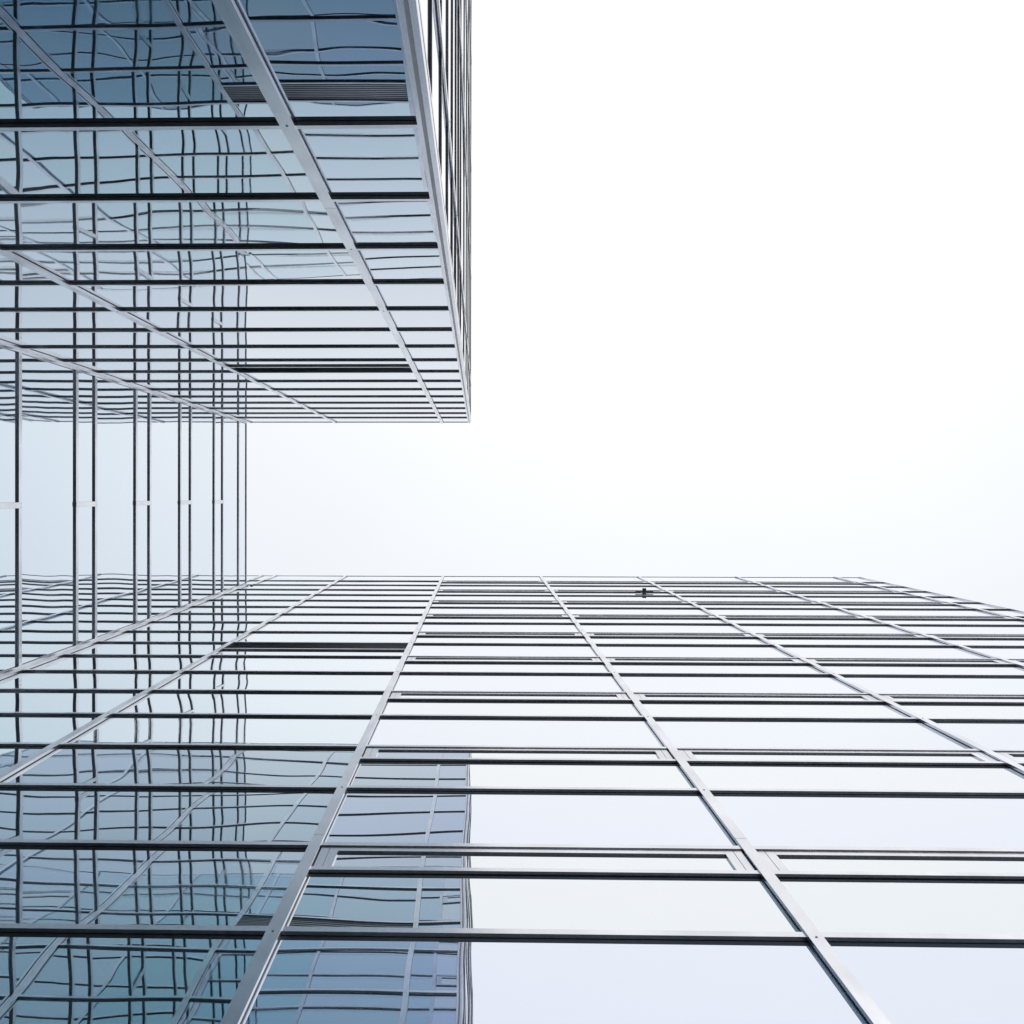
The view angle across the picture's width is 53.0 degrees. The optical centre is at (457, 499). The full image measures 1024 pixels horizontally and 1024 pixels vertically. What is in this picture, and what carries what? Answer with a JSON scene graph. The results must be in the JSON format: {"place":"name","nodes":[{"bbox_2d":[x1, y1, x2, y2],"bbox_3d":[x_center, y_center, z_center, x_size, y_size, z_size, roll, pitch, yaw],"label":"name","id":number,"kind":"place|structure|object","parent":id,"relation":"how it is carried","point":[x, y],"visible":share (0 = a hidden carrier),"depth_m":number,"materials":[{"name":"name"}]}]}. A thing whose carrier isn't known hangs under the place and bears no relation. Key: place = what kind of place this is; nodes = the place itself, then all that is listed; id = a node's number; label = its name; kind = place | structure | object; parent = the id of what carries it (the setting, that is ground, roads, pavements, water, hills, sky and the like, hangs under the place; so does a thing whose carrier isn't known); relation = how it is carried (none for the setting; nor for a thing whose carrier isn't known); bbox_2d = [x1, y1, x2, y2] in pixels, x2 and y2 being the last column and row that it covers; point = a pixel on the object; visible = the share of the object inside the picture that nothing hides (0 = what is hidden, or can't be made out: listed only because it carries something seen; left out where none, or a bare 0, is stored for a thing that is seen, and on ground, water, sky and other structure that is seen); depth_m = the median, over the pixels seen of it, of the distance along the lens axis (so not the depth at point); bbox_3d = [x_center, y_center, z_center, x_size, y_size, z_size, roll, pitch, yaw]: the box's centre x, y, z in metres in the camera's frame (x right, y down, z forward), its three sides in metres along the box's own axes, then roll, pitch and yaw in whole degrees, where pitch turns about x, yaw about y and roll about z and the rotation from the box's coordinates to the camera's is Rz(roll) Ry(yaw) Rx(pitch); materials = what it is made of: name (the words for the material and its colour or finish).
{"place":"outdoors","nodes":[
{"label":"outdoors","id":0,"kind":"place"},
{"bbox_2d":[0,0,471,422],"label":"office tower","id":1,"kind":"structure","parent":0,"point":[253,211],"depth_m":9.89,"materials":[{"name":"metal"}]},
{"bbox_2d":[0,255,55,282],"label":"window pane","id":2,"kind":"structure","parent":1,"relation":"in","point":[11,271],"depth_m":12.63,"materials":[{"name":"blue glass"}]},
{"bbox_2d":[0,286,106,308],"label":"window pane","id":3,"kind":"structure","parent":1,"relation":"in","point":[11,297],"depth_m":14.22,"materials":[{"name":"blue glass"}]},
{"bbox_2d":[0,312,148,329],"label":"window pane","id":4,"kind":"structure","parent":1,"relation":"in","point":[28,320],"depth_m":16.01,"materials":[{"name":"blue glass"}]},
{"bbox_2d":[0,333,179,346],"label":"window pane","id":5,"kind":"structure","parent":1,"relation":"in","point":[22,339],"depth_m":17.86,"materials":[{"name":"blue glass"}]},
{"bbox_2d":[32,349,207,359],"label":"window pane","id":6,"kind":"structure","parent":1,"relation":"in","point":[65,354],"depth_m":19.72,"materials":[{"name":"blue glass"}]},
{"bbox_2d":[0,0,276,122],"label":"window pane","id":7,"kind":"structure","parent":1,"relation":"in","point":[62,61],"depth_m":6.50,"materials":[{"name":"blue glass"}]},
{"bbox_2d":[72,362,229,371],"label":"window pane","id":8,"kind":"structure","parent":1,"relation":"in","point":[98,366],"depth_m":21.53,"materials":[{"name":"white glass"}]},
{"bbox_2d":[0,129,316,197],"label":"window pane","id":9,"kind":"structure","parent":1,"relation":"in","point":[242,162],"depth_m":8.44,"materials":[{"name":"blue glass"}]},
{"bbox_2d":[0,202,343,246],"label":"window pane","id":10,"kind":"structure","parent":1,"relation":"in","point":[178,224],"depth_m":10.31,"materials":[{"name":"blue glass"}]},
{"bbox_2d":[105,373,249,380],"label":"window pane","id":11,"kind":"structure","parent":1,"relation":"in","point":[125,376],"depth_m":23.33,"materials":[{"name":"white glass"}]},
{"bbox_2d":[14,250,363,282],"bbox_3d":[-3.070,-2.773,12.164,3.884,1.788,0.012,0,-90,1],"label":"window pane","id":12,"kind":"structure","parent":1,"relation":"in","point":[328,265],"depth_m":12.16,"materials":[{"name":"blue glass"}]},
{"bbox_2d":[79,285,377,308],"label":"window pane","id":13,"kind":"structure","parent":1,"relation":"in","point":[309,296],"depth_m":14.05,"materials":[{"name":"blue glass"}]},
{"bbox_2d":[128,312,388,329],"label":"window pane","id":14,"kind":"structure","parent":1,"relation":"in","point":[161,320],"depth_m":15.90,"materials":[{"name":"white glass"}]},
{"bbox_2d":[168,332,398,345],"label":"window pane","id":15,"kind":"structure","parent":1,"relation":"in","point":[191,338],"depth_m":17.71,"materials":[{"name":"white glass"}]},
{"bbox_2d":[199,348,405,359],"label":"window pane","id":16,"kind":"structure","parent":1,"relation":"in","point":[360,353],"depth_m":19.67,"materials":[{"name":"white glass"}]},
{"bbox_2d":[236,0,415,120],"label":"window pane","id":17,"kind":"structure","parent":1,"relation":"in","point":[329,60],"depth_m":6.36,"materials":[{"name":"blue glass"}]},
{"bbox_2d":[245,373,416,380],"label":"window pane","id":18,"kind":"structure","parent":1,"relation":"in","point":[258,376],"depth_m":23.29,"materials":[{"name":"white glass"}]},
{"bbox_2d":[264,383,421,388],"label":"window pane","id":19,"kind":"structure","parent":1,"relation":"in","point":[273,385],"depth_m":25.16,"materials":[{"name":"white glass"}]},
{"bbox_2d":[299,128,428,195],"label":"window pane","id":20,"kind":"structure","parent":1,"relation":"in","point":[351,162],"depth_m":8.33,"materials":[{"name":"blue glass"}]},
{"bbox_2d":[335,201,437,245],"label":"window pane","id":21,"kind":"structure","parent":1,"relation":"in","point":[374,223],"depth_m":10.21,"materials":[{"name":"blue glass"}]},
{"bbox_2d":[359,250,443,281],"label":"window pane","id":22,"kind":"structure","parent":1,"relation":"in","point":[383,265],"depth_m":12.10,"materials":[{"name":"blue glass"}]},
{"bbox_2d":[376,285,447,307],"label":"window pane","id":23,"kind":"structure","parent":1,"relation":"in","point":[394,296],"depth_m":13.97,"materials":[{"name":"white glass"}]},
{"bbox_2d":[390,311,451,328],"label":"window pane","id":24,"kind":"structure","parent":1,"relation":"in","point":[405,319],"depth_m":15.79,"materials":[{"name":"white glass"}]},
{"bbox_2d":[433,0,439,159],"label":"window pane","id":25,"kind":"structure","parent":1,"relation":"in","point":[436,48],"depth_m":8.53,"materials":[{"name":"white glass"}]},
{"bbox_2d":[432,0,470,421],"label":"window pane","id":26,"kind":"structure","parent":1,"relation":"in","point":[463,333],"depth_m":28.54,"materials":[{"name":"glass"}]},
{"bbox_2d":[247,0,1023,610],"label":"sky","id":27,"kind":"structure","parent":0,"point":[747,276],"materials":[{"name":"white"}]},
{"label":"ground","id":28,"kind":"structure","parent":0,"visible":0},
{"bbox_2d":[0,343,246,675],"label":"office block","id":29,"kind":"structure","parent":28,"relation":"on","point":[123,506],"depth_m":22.92,"materials":[{"name":"metal"}]},
{"bbox_2d":[0,347,16,501],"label":"window pane","id":30,"kind":"structure","parent":29,"relation":"in","point":[8,358],"depth_m":18.35,"materials":[{"name":"white glass"}]},
{"bbox_2d":[0,508,16,671],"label":"window pane","id":31,"kind":"structure","parent":29,"relation":"in","point":[8,517],"depth_m":18.35,"materials":[{"name":"white glass"}]},
{"bbox_2d":[22,354,74,663],"bbox_3d":[-8.012,0.180,20.072,0.012,2.529,5.916,0,-90,1],"label":"window pane","id":32,"kind":"structure","parent":29,"relation":"in","point":[48,389],"depth_m":20.00,"materials":[{"name":"white glass"}]},
{"bbox_2d":[78,507,93,643],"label":"window pane","id":33,"kind":"structure","parent":29,"relation":"in","point":[85,554],"depth_m":21.98,"materials":[{"name":"white glass"}]},
{"bbox_2d":[79,372,93,501],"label":"window pane","id":34,"kind":"structure","parent":29,"relation":"in","point":[86,381],"depth_m":21.98,"materials":[{"name":"white glass"}]},
{"bbox_2d":[97,377,134,636],"bbox_3d":[-7.928,0.173,23.771,0.012,2.529,5.916,0,-90,1],"label":"window pane","id":35,"kind":"structure","parent":29,"relation":"in","point":[115,402],"depth_m":23.72,"materials":[{"name":"white glass"}]},
{"bbox_2d":[138,505,147,621],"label":"window pane","id":36,"kind":"structure","parent":29,"relation":"in","point":[142,509],"depth_m":25.64,"materials":[{"name":"white glass"}]},
{"bbox_2d":[138,390,148,500],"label":"window pane","id":37,"kind":"structure","parent":29,"relation":"in","point":[143,397],"depth_m":25.70,"materials":[{"name":"white glass"}]},
{"bbox_2d":[151,395,178,616],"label":"window pane","id":38,"kind":"structure","parent":29,"relation":"in","point":[165,412],"depth_m":27.42,"materials":[{"name":"white glass"}]},
{"bbox_2d":[182,504,189,605],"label":"window pane","id":39,"kind":"structure","parent":29,"relation":"in","point":[185,507],"depth_m":29.37,"materials":[{"name":"white glass"}]},
{"bbox_2d":[192,407,213,601],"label":"window pane","id":40,"kind":"structure","parent":29,"relation":"in","point":[202,421],"depth_m":31.15,"materials":[{"name":"white glass"}]},
{"bbox_2d":[224,417,237,590],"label":"window pane","id":41,"kind":"structure","parent":29,"relation":"in","point":[230,426],"depth_m":34.65,"materials":[{"name":"white glass"}]},
{"bbox_2d":[240,422,245,584],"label":"window pane","id":42,"kind":"structure","parent":29,"relation":"in","point":[242,425],"depth_m":36.40,"materials":[{"name":"white glass"}]},
{"bbox_2d":[0,575,1023,1023],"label":"office building","id":43,"kind":"structure","parent":28,"relation":"on","point":[298,799],"depth_m":10.55,"materials":[{"name":"metal"}]},
{"bbox_2d":[0,715,98,741],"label":"window pane","id":44,"kind":"structure","parent":43,"relation":"in","point":[13,728],"depth_m":14.26,"materials":[{"name":"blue glass"}]},
{"bbox_2d":[0,691,140,711],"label":"window pane","id":45,"kind":"structure","parent":43,"relation":"in","point":[10,701],"depth_m":16.08,"materials":[{"name":"blue glass"}]},
{"bbox_2d":[0,672,174,688],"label":"window pane","id":46,"kind":"structure","parent":43,"relation":"in","point":[105,680],"depth_m":17.84,"materials":[{"name":"blue glass"}]},
{"bbox_2d":[32,656,200,669],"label":"window pane","id":47,"kind":"structure","parent":43,"relation":"in","point":[65,662],"depth_m":19.76,"materials":[{"name":"white glass"}]},
{"bbox_2d":[0,932,263,1023],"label":"window pane","id":48,"kind":"structure","parent":43,"relation":"in","point":[46,978],"depth_m":6.83,"materials":[{"name":"blue glass"}]},
{"bbox_2d":[71,643,225,653],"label":"window pane","id":49,"kind":"structure","parent":43,"relation":"in","point":[99,648],"depth_m":21.60,"materials":[{"name":"white glass"}]},
{"bbox_2d":[0,846,306,925],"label":"window pane","id":50,"kind":"structure","parent":43,"relation":"in","point":[39,884],"depth_m":8.45,"materials":[{"name":"blue glass"}]},
{"bbox_2d":[0,788,334,841],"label":"window pane","id":51,"kind":"structure","parent":43,"relation":"in","point":[25,813],"depth_m":10.32,"materials":[{"name":"blue glass"}]},
{"bbox_2d":[105,632,244,640],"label":"window pane","id":52,"kind":"structure","parent":43,"relation":"in","point":[128,636],"depth_m":23.46,"materials":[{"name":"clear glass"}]},
{"bbox_2d":[1,747,355,784],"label":"window pane","id":53,"kind":"structure","parent":43,"relation":"in","point":[128,765],"depth_m":12.16,"materials":[{"name":"blue glass"}]},
{"bbox_2d":[134,622,260,629],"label":"window pane","id":54,"kind":"structure","parent":43,"relation":"in","point":[154,625],"depth_m":25.29,"materials":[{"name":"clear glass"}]},
{"bbox_2d":[68,716,371,744],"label":"window pane","id":55,"kind":"structure","parent":43,"relation":"in","point":[116,729],"depth_m":14.04,"materials":[{"name":"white glass"}]},
{"bbox_2d":[120,692,382,713],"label":"window pane","id":56,"kind":"structure","parent":43,"relation":"in","point":[155,702],"depth_m":15.88,"materials":[{"name":"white glass"}]},
{"bbox_2d":[159,672,392,689],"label":"window pane","id":57,"kind":"structure","parent":43,"relation":"in","point":[188,680],"depth_m":17.76,"materials":[{"name":"white glass"}]},
{"bbox_2d":[191,657,400,670],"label":"window pane","id":58,"kind":"structure","parent":43,"relation":"in","point":[213,663],"depth_m":19.67,"materials":[{"name":"white glass"}]},
{"bbox_2d":[218,650,403,654],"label":"window pane","id":59,"kind":"structure","parent":43,"relation":"in","point":[238,652],"depth_m":21.07,"materials":[{"name":"white glass"}]},
{"bbox_2d":[240,632,412,641],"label":"window pane","id":60,"kind":"structure","parent":43,"relation":"in","point":[255,636],"depth_m":23.34,"materials":[{"name":"white glass"}]},
{"bbox_2d":[258,623,417,630],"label":"window pane","id":61,"kind":"structure","parent":43,"relation":"in","point":[270,626],"depth_m":25.15,"materials":[{"name":"white glass"}]},
{"bbox_2d":[273,614,421,621],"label":"window pane","id":62,"kind":"structure","parent":43,"relation":"in","point":[285,617],"depth_m":27.01,"materials":[{"name":"white glass"}]},
{"bbox_2d":[420,623,578,631],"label":"window pane","id":63,"kind":"structure","parent":43,"relation":"in","point":[426,626],"depth_m":25.16,"materials":[{"name":"white glass"}]},
{"bbox_2d":[415,637,586,642],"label":"window pane","id":64,"kind":"structure","parent":43,"relation":"in","point":[419,639],"depth_m":23.03,"materials":[{"name":"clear glass"}]},
{"bbox_2d":[409,644,596,655],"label":"window pane","id":65,"kind":"structure","parent":43,"relation":"in","point":[417,649],"depth_m":21.40,"materials":[{"name":"white glass"}]},
{"bbox_2d":[405,657,602,663],"bbox_3d":[0.907,3.161,20.071,3.809,0.622,0.063,0,-90,1],"label":"vent window","id":66,"kind":"structure","parent":43,"relation":"in","point":[410,659],"depth_m":20.09,"materials":[{"name":"glass"}]},
{"bbox_2d":[402,663,608,671],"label":"window pane","id":67,"kind":"structure","parent":43,"relation":"in","point":[491,667],"depth_m":19.26,"materials":[{"name":"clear glass"}]},
{"bbox_2d":[393,674,622,690],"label":"window pane","id":68,"kind":"structure","parent":43,"relation":"in","point":[454,682],"depth_m":17.69,"materials":[{"name":"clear glass"}]},
{"bbox_2d":[388,692,630,701],"bbox_3d":[0.823,3.169,16.372,3.809,0.622,0.063,0,-90,1],"label":"vent window","id":69,"kind":"structure","parent":43,"relation":"in","point":[395,696],"depth_m":16.38,"materials":[{"name":"glass"}]},
{"bbox_2d":[382,701,640,715],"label":"window pane","id":70,"kind":"structure","parent":43,"relation":"in","point":[392,707],"depth_m":15.53,"materials":[{"name":"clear glass"}]},
{"bbox_2d":[368,717,663,746],"bbox_3d":[0.768,3.181,13.947,3.917,1.773,0.012,0,-90,1],"label":"window pane","id":71,"kind":"structure","parent":43,"relation":"in","point":[388,731],"depth_m":13.94,"materials":[{"name":"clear glass"}]},
{"bbox_2d":[361,747,676,763],"bbox_3d":[0.739,3.176,12.673,3.809,0.622,0.063,0,-90,1],"label":"vent window","id":72,"kind":"structure","parent":43,"relation":"in","point":[519,755],"depth_m":12.69,"materials":[{"name":"clear glass"}]},
{"bbox_2d":[350,761,693,787],"bbox_3d":[0.719,3.185,11.792,3.917,1.162,0.012,0,-90,1],"label":"window pane","id":73,"kind":"structure","parent":43,"relation":"in","point":[510,774],"depth_m":11.82,"materials":[{"name":"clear glass"}]},
{"bbox_2d":[324,790,736,845],"bbox_3d":[0.684,3.188,10.248,3.917,1.773,0.012,0,-90,1],"label":"window pane","id":74,"kind":"structure","parent":43,"relation":"in","point":[362,816],"depth_m":10.20,"materials":[{"name":"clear glass"}]},
{"bbox_2d":[310,847,760,877],"bbox_3d":[0.655,3.183,8.973,3.809,0.623,0.063,0,-90,1],"label":"vent window","id":75,"kind":"structure","parent":43,"relation":"in","point":[330,860],"depth_m":8.98,"materials":[{"name":"glass"}]},
{"bbox_2d":[286,874,799,931],"bbox_3d":[0.635,3.192,8.093,3.917,1.162,0.012,0,-90,1],"label":"window pane","id":76,"kind":"structure","parent":43,"relation":"in","point":[325,900],"depth_m":8.07,"materials":[{"name":"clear glass"}]},
{"bbox_2d":[241,935,867,1023],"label":"window pane","id":77,"kind":"structure","parent":43,"relation":"in","point":[306,979],"depth_m":6.75,"materials":[{"name":"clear glass"}]},
{"bbox_2d":[580,624,744,632],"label":"window pane","id":78,"kind":"structure","parent":43,"relation":"in","point":[587,627],"depth_m":25.03,"materials":[{"name":"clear glass"}]},
{"bbox_2d":[590,637,766,643],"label":"window pane","id":79,"kind":"structure","parent":43,"relation":"in","point":[595,639],"depth_m":22.92,"materials":[{"name":"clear glass"}]},
{"bbox_2d":[596,645,791,656],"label":"window pane","id":80,"kind":"structure","parent":43,"relation":"in","point":[607,650],"depth_m":21.30,"materials":[{"name":"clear glass"}]},
{"bbox_2d":[606,658,807,664],"bbox_3d":[4.823,3.167,19.982,3.809,0.622,0.063,0,-90,1],"label":"vent window","id":81,"kind":"structure","parent":43,"relation":"in","point":[763,661],"depth_m":20.00,"materials":[{"name":"glass"}]},
{"bbox_2d":[611,664,822,672],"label":"window pane","id":82,"kind":"structure","parent":43,"relation":"in","point":[680,668],"depth_m":19.18,"materials":[{"name":"white glass"}]},
{"bbox_2d":[620,675,861,692],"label":"window pane","id":83,"kind":"structure","parent":43,"relation":"in","point":[637,683],"depth_m":17.56,"materials":[{"name":"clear glass"}]},
{"bbox_2d":[634,693,883,703],"bbox_3d":[4.739,3.175,16.283,3.809,0.622,0.063,0,-90,1],"label":"vent window","id":84,"kind":"structure","parent":43,"relation":"in","point":[642,697],"depth_m":16.32,"materials":[{"name":"glass"}]},
{"bbox_2d":[641,702,908,716],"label":"window pane","id":85,"kind":"structure","parent":43,"relation":"in","point":[654,708],"depth_m":15.47,"materials":[{"name":"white glass"}]},
{"bbox_2d":[654,719,971,748],"bbox_3d":[4.684,3.187,13.858,3.917,1.773,0.012,0,-90,1],"label":"window pane","id":86,"kind":"structure","parent":43,"relation":"in","point":[681,732],"depth_m":13.85,"materials":[{"name":"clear glass"}]},
{"bbox_2d":[739,625,908,632],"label":"window pane","id":87,"kind":"structure","parent":43,"relation":"in","point":[754,628],"depth_m":24.90,"materials":[{"name":"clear glass"}]},
{"bbox_2d":[678,750,1005,765],"bbox_3d":[4.655,3.182,12.584,3.809,0.622,0.063,0,-90,1],"label":"vent window","id":88,"kind":"structure","parent":43,"relation":"in","point":[793,757],"depth_m":12.58,"materials":[{"name":"clear glass"}]},
{"bbox_2d":[689,764,1023,790],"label":"window pane","id":89,"kind":"structure","parent":43,"relation":"in","point":[765,776],"depth_m":11.73,"materials":[{"name":"white glass"}]},
{"bbox_2d":[766,638,946,644],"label":"window pane","id":90,"kind":"structure","parent":43,"relation":"in","point":[776,640],"depth_m":22.81,"materials":[{"name":"white glass"}]},
{"bbox_2d":[712,793,1023,847],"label":"window pane","id":91,"kind":"structure","parent":43,"relation":"in","point":[834,820],"depth_m":10.19,"materials":[{"name":"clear glass"}]},
{"bbox_2d":[782,646,988,657],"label":"window pane","id":92,"kind":"structure","parent":43,"relation":"in","point":[804,651],"depth_m":21.20,"materials":[{"name":"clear glass"}]},
{"bbox_2d":[757,851,1023,880],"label":"vent window","id":93,"kind":"structure","parent":43,"relation":"in","point":[784,864],"depth_m":8.92,"materials":[{"name":"glass"}]},
{"bbox_2d":[778,878,1023,933],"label":"window pane","id":94,"kind":"structure","parent":43,"relation":"in","point":[832,905],"depth_m":8.05,"materials":[{"name":"white glass"}]},
{"bbox_2d":[808,659,1014,665],"bbox_3d":[8.739,3.173,19.893,3.809,0.622,0.063,0,-90,1],"label":"vent window","id":95,"kind":"structure","parent":43,"relation":"in","point":[959,662],"depth_m":19.92,"materials":[{"name":"glass"}]},
{"bbox_2d":[820,665,1023,673],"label":"window pane","id":96,"kind":"structure","parent":43,"relation":"in","point":[868,669],"depth_m":19.10,"materials":[{"name":"white glass"}]},
{"bbox_2d":[828,942,1023,1023],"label":"window pane","id":97,"kind":"structure","parent":43,"relation":"in","point":[910,983],"depth_m":6.81,"materials":[{"name":"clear glass"}]},
{"bbox_2d":[842,676,1023,693],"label":"window pane","id":98,"kind":"structure","parent":43,"relation":"in","point":[877,684],"depth_m":17.57,"materials":[{"name":"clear glass"}]},
{"bbox_2d":[881,695,1023,703],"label":"window frame","id":99,"kind":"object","parent":43,"relation":"in","point":[899,699],"depth_m":16.27,"materials":[{"name":"clear glass"}]},
{"bbox_2d":[898,625,1023,633],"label":"window pane","id":100,"kind":"structure","parent":43,"relation":"in","point":[919,628],"depth_m":24.92,"materials":[{"name":"clear glass"}]},
{"bbox_2d":[899,704,1023,717],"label":"window pane","id":101,"kind":"structure","parent":43,"relation":"in","point":[925,710],"depth_m":15.42,"materials":[{"name":"clear glass"}]},
{"bbox_2d":[933,721,1023,748],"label":"window pane","id":102,"kind":"structure","parent":43,"relation":"in","point":[988,734],"depth_m":13.98,"materials":[{"name":"clear glass"}]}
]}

